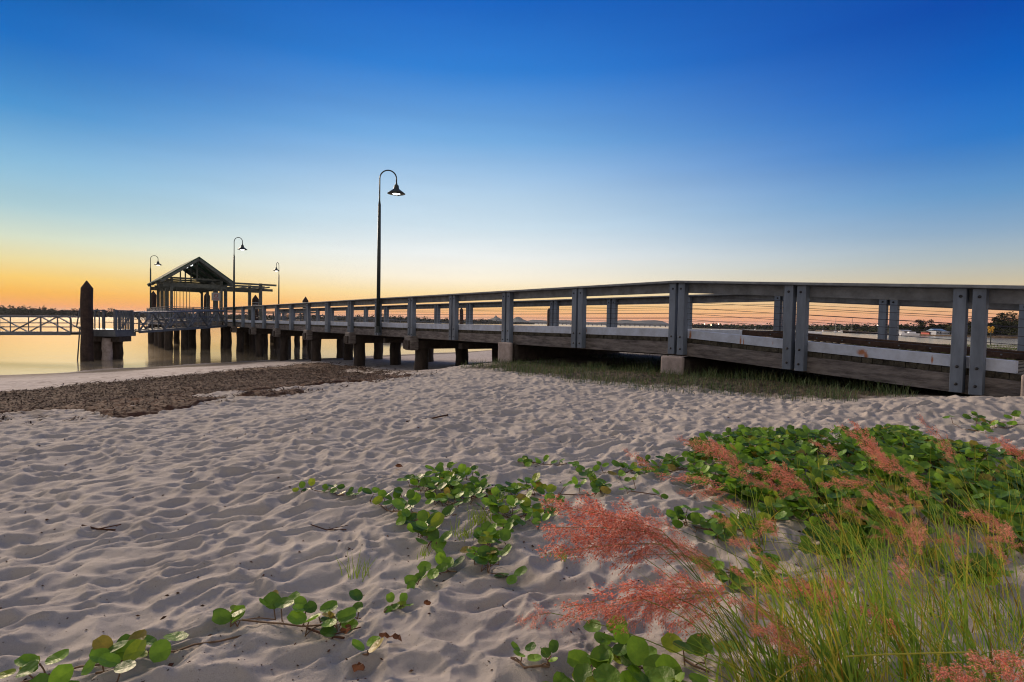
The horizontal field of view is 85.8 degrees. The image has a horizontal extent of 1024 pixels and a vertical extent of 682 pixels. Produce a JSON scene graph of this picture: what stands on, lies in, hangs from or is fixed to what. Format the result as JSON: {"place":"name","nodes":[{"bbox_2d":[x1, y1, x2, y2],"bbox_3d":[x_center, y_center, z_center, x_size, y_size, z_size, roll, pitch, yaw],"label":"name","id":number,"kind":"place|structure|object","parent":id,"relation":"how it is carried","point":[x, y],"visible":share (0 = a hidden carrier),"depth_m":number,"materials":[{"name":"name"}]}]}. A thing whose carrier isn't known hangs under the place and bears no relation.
{"place":"outdoors","nodes":[
{"label":"outdoors","id":0,"kind":"place"},
{"bbox_2d":[0,314,281,319],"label":"shore","id":1,"kind":"structure","parent":0,"point":[101,316],"depth_m":876.72,"materials":[{"name":"green soil"}]},
{"bbox_2d":[0,305,281,318],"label":"woodland","id":2,"kind":"object","parent":1,"relation":"on","point":[4,310],"visible":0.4,"depth_m":791.47,"materials":[{"name":"green plant"}]},
{"bbox_2d":[312,320,485,323],"bbox_3d":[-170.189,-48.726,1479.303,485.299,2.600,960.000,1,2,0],"label":"shore","id":3,"kind":"structure","parent":0,"point":[404,322],"depth_m":1023.94,"materials":[{"name":"green soil"}]},
{"bbox_2d":[287,314,534,323],"bbox_3d":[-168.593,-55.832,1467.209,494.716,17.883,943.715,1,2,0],"label":"woodland","id":4,"kind":"object","parent":3,"relation":"on","point":[487,321],"visible":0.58,"depth_m":1052.26,"materials":[{"name":"green plant"}]},
{"bbox_2d":[490,315,501,321],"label":"mountain","id":5,"kind":"structure","parent":0,"point":[495,318],"depth_m":5131.04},
{"bbox_2d":[0,317,1017,374],"bbox_3d":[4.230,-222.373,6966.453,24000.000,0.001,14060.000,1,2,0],"label":"water","id":6,"kind":"structure","parent":0,"point":[32,354],"depth_m":43.43,"materials":[{"name":"beige liquid"}]},
{"bbox_2d":[0,315,80,334],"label":"gangway","id":7,"kind":"object","parent":6,"relation":"on","point":[32,332],"visible":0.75,"depth_m":31.65,"materials":[{"name":"grey metal"}]},
{"bbox_2d":[80,281,93,361],"bbox_3d":[-23.927,-0.622,31.011,0.621,5.545,0.614,1,2,0],"label":"guide pile","id":8,"kind":"object","parent":6,"relation":"in","point":[86,326],"visible":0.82,"depth_m":30.79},
{"bbox_2d":[76,309,135,360],"bbox_3d":[-23.879,-0.122,32.633,2.314,3.481,2.295,1,2,0],"label":"landing","id":9,"kind":"object","parent":6,"relation":"in","point":[108,345],"visible":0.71,"depth_m":32.23,"materials":[{"name":"metal"}]},
{"bbox_2d":[119,310,226,332],"bbox_3d":[-22.636,-1.411,37.412,1.413,1.604,8.406,1,2,7],"label":"gangway","id":10,"kind":"object","parent":9,"relation":"on","point":[177,313],"visible":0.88,"depth_m":36.85,"materials":[{"name":"grey metal"}]},
{"bbox_2d":[151,291,156,306],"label":"guide pile","id":11,"kind":"object","parent":6,"relation":"in","point":[154,298],"visible":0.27,"depth_m":55.75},
{"bbox_2d":[204,294,209,320],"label":"guide pile","id":12,"kind":"object","parent":6,"relation":"in","point":[205,302],"visible":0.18,"depth_m":55.67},
{"bbox_2d":[147,306,315,349],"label":"pier platform","id":13,"kind":"structure","parent":6,"relation":"in","point":[165,340],"depth_m":46.12,"materials":[{"name":"grey wood"}]},
{"bbox_2d":[150,255,160,308],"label":"street lamp","id":14,"kind":"object","parent":13,"relation":"on","point":[157,263],"visible":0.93,"depth_m":52.98,"materials":[{"name":"metal"}]},
{"bbox_2d":[147,257,232,321],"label":"jetty shelter","id":15,"kind":"object","parent":13,"relation":"on","point":[206,276],"visible":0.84,"depth_m":45.62,"materials":[{"name":"grey"}]},
{"bbox_2d":[211,292,220,300],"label":"notice sign","id":16,"kind":"object","parent":15,"relation":"hanging from","point":[215,296],"visible":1,"depth_m":45.26,"materials":[{"name":"white paint"}]},
{"bbox_2d":[218,281,276,319],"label":"pergola","id":17,"kind":"object","parent":13,"relation":"on","point":[246,287],"visible":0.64,"depth_m":50.46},
{"bbox_2d":[273,262,279,303],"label":"street lamp","id":18,"kind":"object","parent":13,"relation":"on","point":[275,269],"visible":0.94,"depth_m":58.59,"materials":[{"name":"metal"}]},
{"bbox_2d":[252,295,258,319],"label":"guide pile","id":19,"kind":"object","parent":6,"relation":"in","point":[255,300],"visible":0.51,"depth_m":52.75,"materials":[{"name":"brown wood"}]},
{"bbox_2d":[302,297,307,345],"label":"guide pile","id":20,"kind":"object","parent":6,"relation":"in","point":[305,342],"visible":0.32,"depth_m":53.78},
{"bbox_2d":[295,314,448,323],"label":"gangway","id":21,"kind":"object","parent":6,"relation":"on","point":[359,318],"visible":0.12,"depth_m":58.83,"materials":[{"name":"grey metal"}]},
{"bbox_2d":[459,308,462,323],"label":"guide pile","id":22,"kind":"object","parent":6,"relation":"in","point":[461,316],"visible":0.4,"depth_m":84.68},
{"bbox_2d":[547,308,549,325],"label":"guide pile","id":23,"kind":"object","parent":6,"relation":"in","point":[548,316],"visible":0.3,"depth_m":87.67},
{"bbox_2d":[538,323,668,326],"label":"road bridge","id":24,"kind":"structure","parent":6,"relation":"in","point":[617,324],"depth_m":2022.95,"materials":[{"name":"grey concrete"}]},
{"bbox_2d":[808,330,821,333],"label":"motor boat","id":25,"kind":"object","parent":6,"relation":"on","point":[811,331],"visible":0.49,"depth_m":204.22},
{"bbox_2d":[902,331,919,335],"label":"motor boat","id":26,"kind":"object","parent":6,"relation":"on","point":[908,333],"visible":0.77,"depth_m":284.01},
{"bbox_2d":[987,326,994,344],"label":"channel marker","id":27,"kind":"object","parent":6,"relation":"in","point":[990,330],"visible":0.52,"depth_m":59.94,"materials":[{"name":"paint"}]},
{"bbox_2d":[0,344,1023,681],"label":"beach sand","id":28,"kind":"structure","parent":0,"point":[250,462],"depth_m":3.04,"materials":[{"name":"sand"}]},
{"bbox_2d":[0,649,68,678],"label":"beach creeper","id":29,"kind":"object","parent":28,"relation":"on","point":[27,664],"visible":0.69,"depth_m":1.64,"materials":[{"name":"green plant"}]},
{"bbox_2d":[29,639,146,681],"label":"beach creeper","id":30,"kind":"object","parent":28,"relation":"on","point":[134,650],"visible":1,"depth_m":1.58,"materials":[{"name":"green plant"}]},
{"bbox_2d":[81,524,120,530],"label":"twig","id":31,"kind":"object","parent":28,"relation":"on","point":[95,528],"visible":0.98,"depth_m":2.88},
{"bbox_2d":[81,629,147,674],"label":"beach creeper","id":32,"kind":"object","parent":28,"relation":"on","point":[101,644],"visible":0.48,"depth_m":1.67,"materials":[{"name":"green plant"}]},
{"bbox_2d":[20,634,240,681],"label":"beach creeper","id":33,"kind":"object","parent":28,"relation":"on","point":[124,637],"visible":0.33,"depth_m":1.78,"materials":[{"name":"green plant"}]},
{"bbox_2d":[144,631,188,662],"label":"beach creeper","id":34,"kind":"object","parent":28,"relation":"on","point":[160,650],"visible":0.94,"depth_m":1.72,"materials":[{"name":"green plant"}]},
{"bbox_2d":[0,363,410,417],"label":"seaweed drift","id":35,"kind":"object","parent":28,"relation":"on","point":[138,411],"visible":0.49,"depth_m":10.18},
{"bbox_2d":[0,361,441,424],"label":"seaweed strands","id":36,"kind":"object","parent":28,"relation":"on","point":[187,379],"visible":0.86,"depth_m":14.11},
{"bbox_2d":[212,588,362,636],"bbox_3d":[-0.783,0.956,1.929,0.520,0.110,0.241,1,2,0],"label":"beach creeper","id":37,"kind":"object","parent":28,"relation":"on","point":[296,616],"visible":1,"depth_m":1.92,"materials":[{"name":"green plant"}]},
{"bbox_2d":[292,478,362,495],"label":"beach creeper","id":38,"kind":"object","parent":28,"relation":"on","point":[311,482],"visible":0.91,"depth_m":3.41,"materials":[{"name":"green plant"}]},
{"bbox_2d":[311,524,347,529],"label":"twig","id":39,"kind":"object","parent":28,"relation":"on","point":[331,528],"visible":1,"depth_m":2.80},
{"bbox_2d":[307,627,360,638],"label":"twig","id":40,"kind":"object","parent":28,"relation":"on","point":[335,636],"visible":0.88,"depth_m":1.85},
{"bbox_2d":[339,624,350,633],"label":"dry leaf","id":41,"kind":"object","parent":28,"relation":"on","point":[348,628],"visible":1,"depth_m":1.85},
{"bbox_2d":[336,550,374,581],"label":"grass tuft","id":42,"kind":"object","parent":28,"relation":"on","point":[356,568],"visible":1,"depth_m":2.23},
{"bbox_2d":[352,662,364,671],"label":"dry leaf","id":43,"kind":"object","parent":28,"relation":"on","point":[359,666],"visible":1,"depth_m":1.66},
{"bbox_2d":[352,636,383,655],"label":"beach creeper","id":44,"kind":"object","parent":28,"relation":"on","point":[373,643],"visible":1,"depth_m":1.72,"materials":[{"name":"green plant"}]},
{"bbox_2d":[379,632,388,637],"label":"dry leaf","id":45,"kind":"object","parent":28,"relation":"on","point":[385,634],"visible":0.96,"depth_m":1.84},
{"bbox_2d":[389,633,401,640],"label":"dry leaf","id":46,"kind":"object","parent":28,"relation":"on","point":[396,636],"visible":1,"depth_m":1.80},
{"bbox_2d":[384,592,412,612],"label":"beach creeper","id":47,"kind":"object","parent":28,"relation":"on","point":[400,604],"visible":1,"depth_m":2.06,"materials":[{"name":"green plant"}]},
{"bbox_2d":[362,487,456,524],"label":"beach creeper","id":48,"kind":"object","parent":28,"relation":"on","point":[403,507],"visible":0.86,"depth_m":3.02,"materials":[{"name":"green plant"}]},
{"bbox_2d":[404,566,425,588],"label":"beach creeper","id":49,"kind":"object","parent":28,"relation":"on","point":[411,581],"visible":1,"depth_m":2.21,"materials":[{"name":"green plant"}]},
{"bbox_2d":[417,543,438,559],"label":"grass tuft","id":50,"kind":"object","parent":28,"relation":"on","point":[424,554],"visible":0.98,"depth_m":2.42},
{"bbox_2d":[407,510,451,549],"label":"beach creeper","id":51,"kind":"object","parent":28,"relation":"on","point":[423,528],"visible":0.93,"depth_m":2.60,"materials":[{"name":"green plant"}]},
{"bbox_2d":[417,548,464,578],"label":"beach creeper","id":52,"kind":"object","parent":28,"relation":"on","point":[444,562],"visible":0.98,"depth_m":2.33,"materials":[{"name":"green plant"}]},
{"bbox_2d":[397,462,489,506],"bbox_3d":[-0.439,0.881,3.386,0.591,0.142,0.772,1,2,0],"label":"beach creeper","id":53,"kind":"object","parent":28,"relation":"on","point":[447,479],"visible":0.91,"depth_m":3.40,"materials":[{"name":"green plant"}]},
{"bbox_2d":[450,517,475,541],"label":"grass tuft","id":54,"kind":"object","parent":28,"relation":"on","point":[465,533],"visible":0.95,"depth_m":2.63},
{"bbox_2d":[466,501,492,525],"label":"grass tuft","id":55,"kind":"object","parent":28,"relation":"on","point":[481,518],"visible":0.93,"depth_m":2.80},
{"bbox_2d":[460,521,527,584],"bbox_3d":[-0.096,0.930,2.444,0.266,0.108,0.507,1,2,-9],"label":"beach creeper","id":56,"kind":"object","parent":28,"relation":"on","point":[487,533],"visible":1,"depth_m":2.40,"materials":[{"name":"green plant"}]},
{"bbox_2d":[451,473,546,498],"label":"beach creeper","id":57,"kind":"object","parent":28,"relation":"on","point":[514,488],"visible":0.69,"depth_m":3.37,"materials":[{"name":"green plant"}]},
{"bbox_2d":[488,487,520,507],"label":"grass tuft","id":58,"kind":"object","parent":28,"relation":"on","point":[501,500],"visible":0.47,"depth_m":3.09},
{"bbox_2d":[0,417,1018,681],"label":"sand litter","id":59,"kind":"object","parent":28,"relation":"on","point":[348,549],"visible":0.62,"depth_m":2.20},
{"bbox_2d":[463,484,564,531],"bbox_3d":[0.046,0.898,2.983,0.566,0.136,0.558,1,2,-11],"label":"beach creeper","id":60,"kind":"object","parent":28,"relation":"on","point":[523,501],"visible":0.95,"depth_m":2.95,"materials":[{"name":"green plant"}]},
{"bbox_2d":[510,639,558,668],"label":"beach creeper","id":61,"kind":"object","parent":28,"relation":"on","point":[546,651],"visible":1,"depth_m":1.67,"materials":[{"name":"green plant"}]},
{"bbox_2d":[517,454,566,466],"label":"beach creeper","id":62,"kind":"object","parent":28,"relation":"on","point":[526,461],"visible":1,"depth_m":4.14,"materials":[{"name":"green plant"}]},
{"bbox_2d":[544,671,568,681],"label":"beach creeper","id":63,"kind":"object","parent":28,"relation":"on","point":[559,677],"visible":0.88,"depth_m":1.60,"materials":[{"name":"green plant"}]},
{"bbox_2d":[541,545,574,561],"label":"grass tuft","id":64,"kind":"object","parent":28,"relation":"on","point":[559,555],"visible":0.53,"depth_m":2.40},
{"bbox_2d":[559,471,611,495],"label":"beach creeper","id":65,"kind":"object","parent":28,"relation":"on","point":[598,485],"visible":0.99,"depth_m":3.42,"materials":[{"name":"green plant"}]},
{"bbox_2d":[567,616,656,669],"bbox_3d":[0.318,0.952,1.716,0.306,0.094,0.279,1,2,0],"label":"beach creeper","id":66,"kind":"object","parent":28,"relation":"on","point":[575,657],"visible":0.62,"depth_m":1.71,"materials":[{"name":"green plant"}]},
{"bbox_2d":[221,280,1023,396],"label":"jetty","id":67,"kind":"object","parent":28,"relation":"on","point":[978,367],"visible":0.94,"depth_m":11.72,"materials":[{"name":"grey wood"}]},
{"bbox_2d":[232,237,246,325],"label":"street lamp","id":68,"kind":"object","parent":67,"relation":"on","point":[242,247],"visible":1,"depth_m":40.77,"materials":[{"name":"metal"}]},
{"bbox_2d":[375,170,404,332],"bbox_3d":[-4.742,-3.488,21.503,1.098,6.329,0.700,1,2,0],"label":"street lamp","id":69,"kind":"object","parent":67,"relation":"on","point":[396,191],"visible":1,"depth_m":21.41,"materials":[{"name":"metal"}]},
{"bbox_2d":[560,636,708,681],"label":"beach creeper","id":70,"kind":"object","parent":28,"relation":"on","point":[661,668],"visible":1,"depth_m":1.53,"materials":[{"name":"green plant"}]},
{"bbox_2d":[619,473,667,498],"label":"beach creeper","id":71,"kind":"object","parent":28,"relation":"on","point":[628,479],"visible":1,"depth_m":3.44,"materials":[{"name":"green plant"}]},
{"bbox_2d":[568,453,719,480],"bbox_3d":[0.984,0.892,3.903,1.179,0.146,0.581,1,2,0],"label":"beach creeper","id":72,"kind":"object","parent":28,"relation":"on","point":[670,462],"visible":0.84,"depth_m":3.93,"materials":[{"name":"green plant"}]},
{"bbox_2d":[661,632,738,672],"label":"beach creeper","id":73,"kind":"object","parent":28,"relation":"on","point":[675,639],"visible":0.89,"depth_m":1.67,"materials":[{"name":"green plant"}]},
{"bbox_2d":[622,436,781,557],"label":"plumed grass","id":74,"kind":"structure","parent":28,"relation":"on","point":[723,451],"depth_m":2.66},
{"bbox_2d":[515,490,893,681],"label":"plumed grass","id":75,"kind":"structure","parent":28,"relation":"on","point":[619,546],"depth_m":1.50,"materials":[{"name":"plant"}]},
{"bbox_2d":[666,504,786,545],"bbox_3d":[1.049,0.903,2.763,0.540,0.133,0.473,2,2,34],"label":"beach creeper","id":76,"kind":"object","parent":28,"relation":"on","point":[677,514],"visible":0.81,"depth_m":2.78,"materials":[{"name":"green plant"}]},
{"bbox_2d":[689,543,822,600],"bbox_3d":[0.976,0.932,2.222,0.418,0.113,0.401,1,2,0],"label":"beach creeper","id":77,"kind":"object","parent":28,"relation":"on","point":[736,580],"visible":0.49,"depth_m":2.24,"materials":[{"name":"green plant"}]},
{"bbox_2d":[743,440,841,500],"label":"plumed grass","id":78,"kind":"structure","parent":28,"relation":"on","point":[789,480],"depth_m":2.51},
{"bbox_2d":[612,502,981,681],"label":"plumed grass","id":79,"kind":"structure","parent":28,"relation":"on","point":[846,672],"depth_m":1.45,"materials":[{"name":"plant"}]},
{"bbox_2d":[846,651,973,656],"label":"dry stalk","id":80,"kind":"object","parent":79,"relation":"on","point":[908,653],"visible":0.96,"depth_m":1.28,"materials":[{"name":"beige plant"}]},
{"bbox_2d":[618,476,977,657],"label":"plumed grass","id":81,"kind":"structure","parent":28,"relation":"on","point":[858,562],"depth_m":1.80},
{"bbox_2d":[741,513,904,638],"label":"plumed grass","id":82,"kind":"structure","parent":28,"relation":"on","point":[817,602],"depth_m":1.88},
{"bbox_2d":[716,419,932,599],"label":"plumed grass","id":83,"kind":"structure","parent":28,"relation":"on","point":[880,455],"depth_m":2.49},
{"bbox_2d":[707,450,972,587],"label":"plumed grass","id":84,"kind":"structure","parent":28,"relation":"on","point":[912,535],"depth_m":2.30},
{"bbox_2d":[681,423,1023,585],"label":"creeper mat","id":85,"kind":"object","parent":28,"relation":"on","point":[901,442],"visible":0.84,"depth_m":3.30,"materials":[{"name":"green plant"}]},
{"bbox_2d":[727,475,1004,599],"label":"plumed grass","id":86,"kind":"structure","parent":28,"relation":"on","point":[840,525],"depth_m":2.35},
{"bbox_2d":[818,472,1016,637],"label":"plumed grass","id":87,"kind":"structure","parent":28,"relation":"on","point":[946,578],"depth_m":1.85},
{"bbox_2d":[917,413,989,493],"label":"plumed grass","id":88,"kind":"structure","parent":28,"relation":"on","point":[949,452],"depth_m":2.82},
{"bbox_2d":[888,462,1023,586],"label":"plumed grass","id":89,"kind":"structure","parent":28,"relation":"on","point":[1000,531],"depth_m":2.38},
{"bbox_2d":[911,479,1023,648],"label":"plumed grass","id":90,"kind":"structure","parent":28,"relation":"on","point":[1003,606],"depth_m":1.85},
{"bbox_2d":[942,410,1020,432],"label":"beach creeper","id":91,"kind":"object","parent":28,"relation":"on","point":[984,425],"visible":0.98,"depth_m":5.20,"materials":[{"name":"green plant"}]},
{"bbox_2d":[981,435,1023,493],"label":"plumed grass","id":92,"kind":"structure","parent":28,"relation":"on","point":[1007,447],"depth_m":2.31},
{"bbox_2d":[1021,375,1023,395],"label":"concrete abutment","id":93,"kind":"object","parent":28,"relation":"on","point":[1022,385],"visible":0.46,"depth_m":6.75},
{"bbox_2d":[0,0,1023,326],"label":"sky","id":94,"kind":"structure","parent":0,"point":[528,144],"materials":[{"name":"blue"}]},
{"bbox_2d":[513,317,530,322],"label":"mountain","id":95,"kind":"structure","parent":0,"point":[517,319],"depth_m":5518.70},
{"bbox_2d":[529,320,668,325],"bbox_3d":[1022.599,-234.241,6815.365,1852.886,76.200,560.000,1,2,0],"label":"hills","id":96,"kind":"structure","parent":0,"point":[654,322],"depth_m":6708.16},
{"bbox_2d":[460,356,917,402],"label":"bridge grass","id":97,"kind":"structure","parent":0,"point":[606,367],"depth_m":9.54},
{"bbox_2d":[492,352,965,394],"bbox_3d":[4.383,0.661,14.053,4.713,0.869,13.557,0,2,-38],"label":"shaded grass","id":98,"kind":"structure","parent":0,"point":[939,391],"depth_m":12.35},
{"bbox_2d":[692,327,845,331],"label":"shore","id":99,"kind":"structure","parent":0,"point":[768,329],"depth_m":812.45,"materials":[{"name":"green soil"}]},
{"bbox_2d":[692,322,914,330],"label":"woodland","id":100,"kind":"object","parent":99,"relation":"on","point":[824,327],"visible":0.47,"depth_m":716.42,"materials":[{"name":"green plant"}]},
{"bbox_2d":[767,509,1022,681],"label":"plumed grass","id":101,"kind":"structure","parent":0,"point":[915,664],"depth_m":1.47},
{"bbox_2d":[825,517,1023,681],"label":"plumed grass","id":102,"kind":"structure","parent":0,"point":[1006,672],"depth_m":1.46,"materials":[{"name":"plant"}]},
{"bbox_2d":[843,331,1017,335],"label":"shore","id":103,"kind":"structure","parent":0,"point":[866,331],"depth_m":410.53,"materials":[{"name":"green soil"}]},
{"bbox_2d":[860,316,1017,334],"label":"woodland","id":104,"kind":"object","parent":103,"relation":"on","point":[910,326],"visible":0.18,"depth_m":356.43,"materials":[{"name":"green plant"}]},
{"bbox_2d":[855,344,1016,353],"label":"foreshore grass","id":105,"kind":"structure","parent":0,"point":[992,346],"depth_m":36.07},
{"bbox_2d":[926,329,945,334],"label":"shore house","id":106,"kind":"structure","parent":0,"point":[933,332],"depth_m":296.47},
{"bbox_2d":[871,332,1017,337],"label":"shore","id":107,"kind":"structure","parent":0,"point":[993,336],"depth_m":296.71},
{"bbox_2d":[902,324,917,332],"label":"shore tree","id":108,"kind":"object","parent":107,"relation":"on","point":[906,326],"visible":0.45,"depth_m":330.04,"materials":[{"name":"green plant"}]},
{"bbox_2d":[912,319,935,332],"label":"shore tree","id":109,"kind":"object","parent":107,"relation":"on","point":[923,326],"visible":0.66,"depth_m":322.84,"materials":[{"name":"green plant"}]},
{"bbox_2d":[921,322,942,328],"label":"shore tree","id":110,"kind":"object","parent":107,"relation":"on","point":[930,324],"visible":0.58,"depth_m":320.20,"materials":[{"name":"green plant"}]},
{"bbox_2d":[937,323,951,333],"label":"shore tree","id":111,"kind":"object","parent":107,"relation":"on","point":[943,327],"visible":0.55,"depth_m":329.23,"materials":[{"name":"green plant"}]},
{"bbox_2d":[987,312,1011,335],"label":"shore tree","id":112,"kind":"object","parent":107,"relation":"on","point":[997,322],"visible":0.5,"depth_m":276.87,"materials":[{"name":"green plant"}]},
{"bbox_2d":[998,315,1016,335],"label":"shore tree","id":113,"kind":"object","parent":107,"relation":"on","point":[1004,332],"visible":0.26,"depth_m":297.64,"materials":[{"name":"green plant"}]},
{"bbox_2d":[1004,311,1018,335],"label":"shore tree","id":114,"kind":"object","parent":107,"relation":"on","point":[1016,321],"visible":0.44,"depth_m":268.63,"materials":[{"name":"green plant"}]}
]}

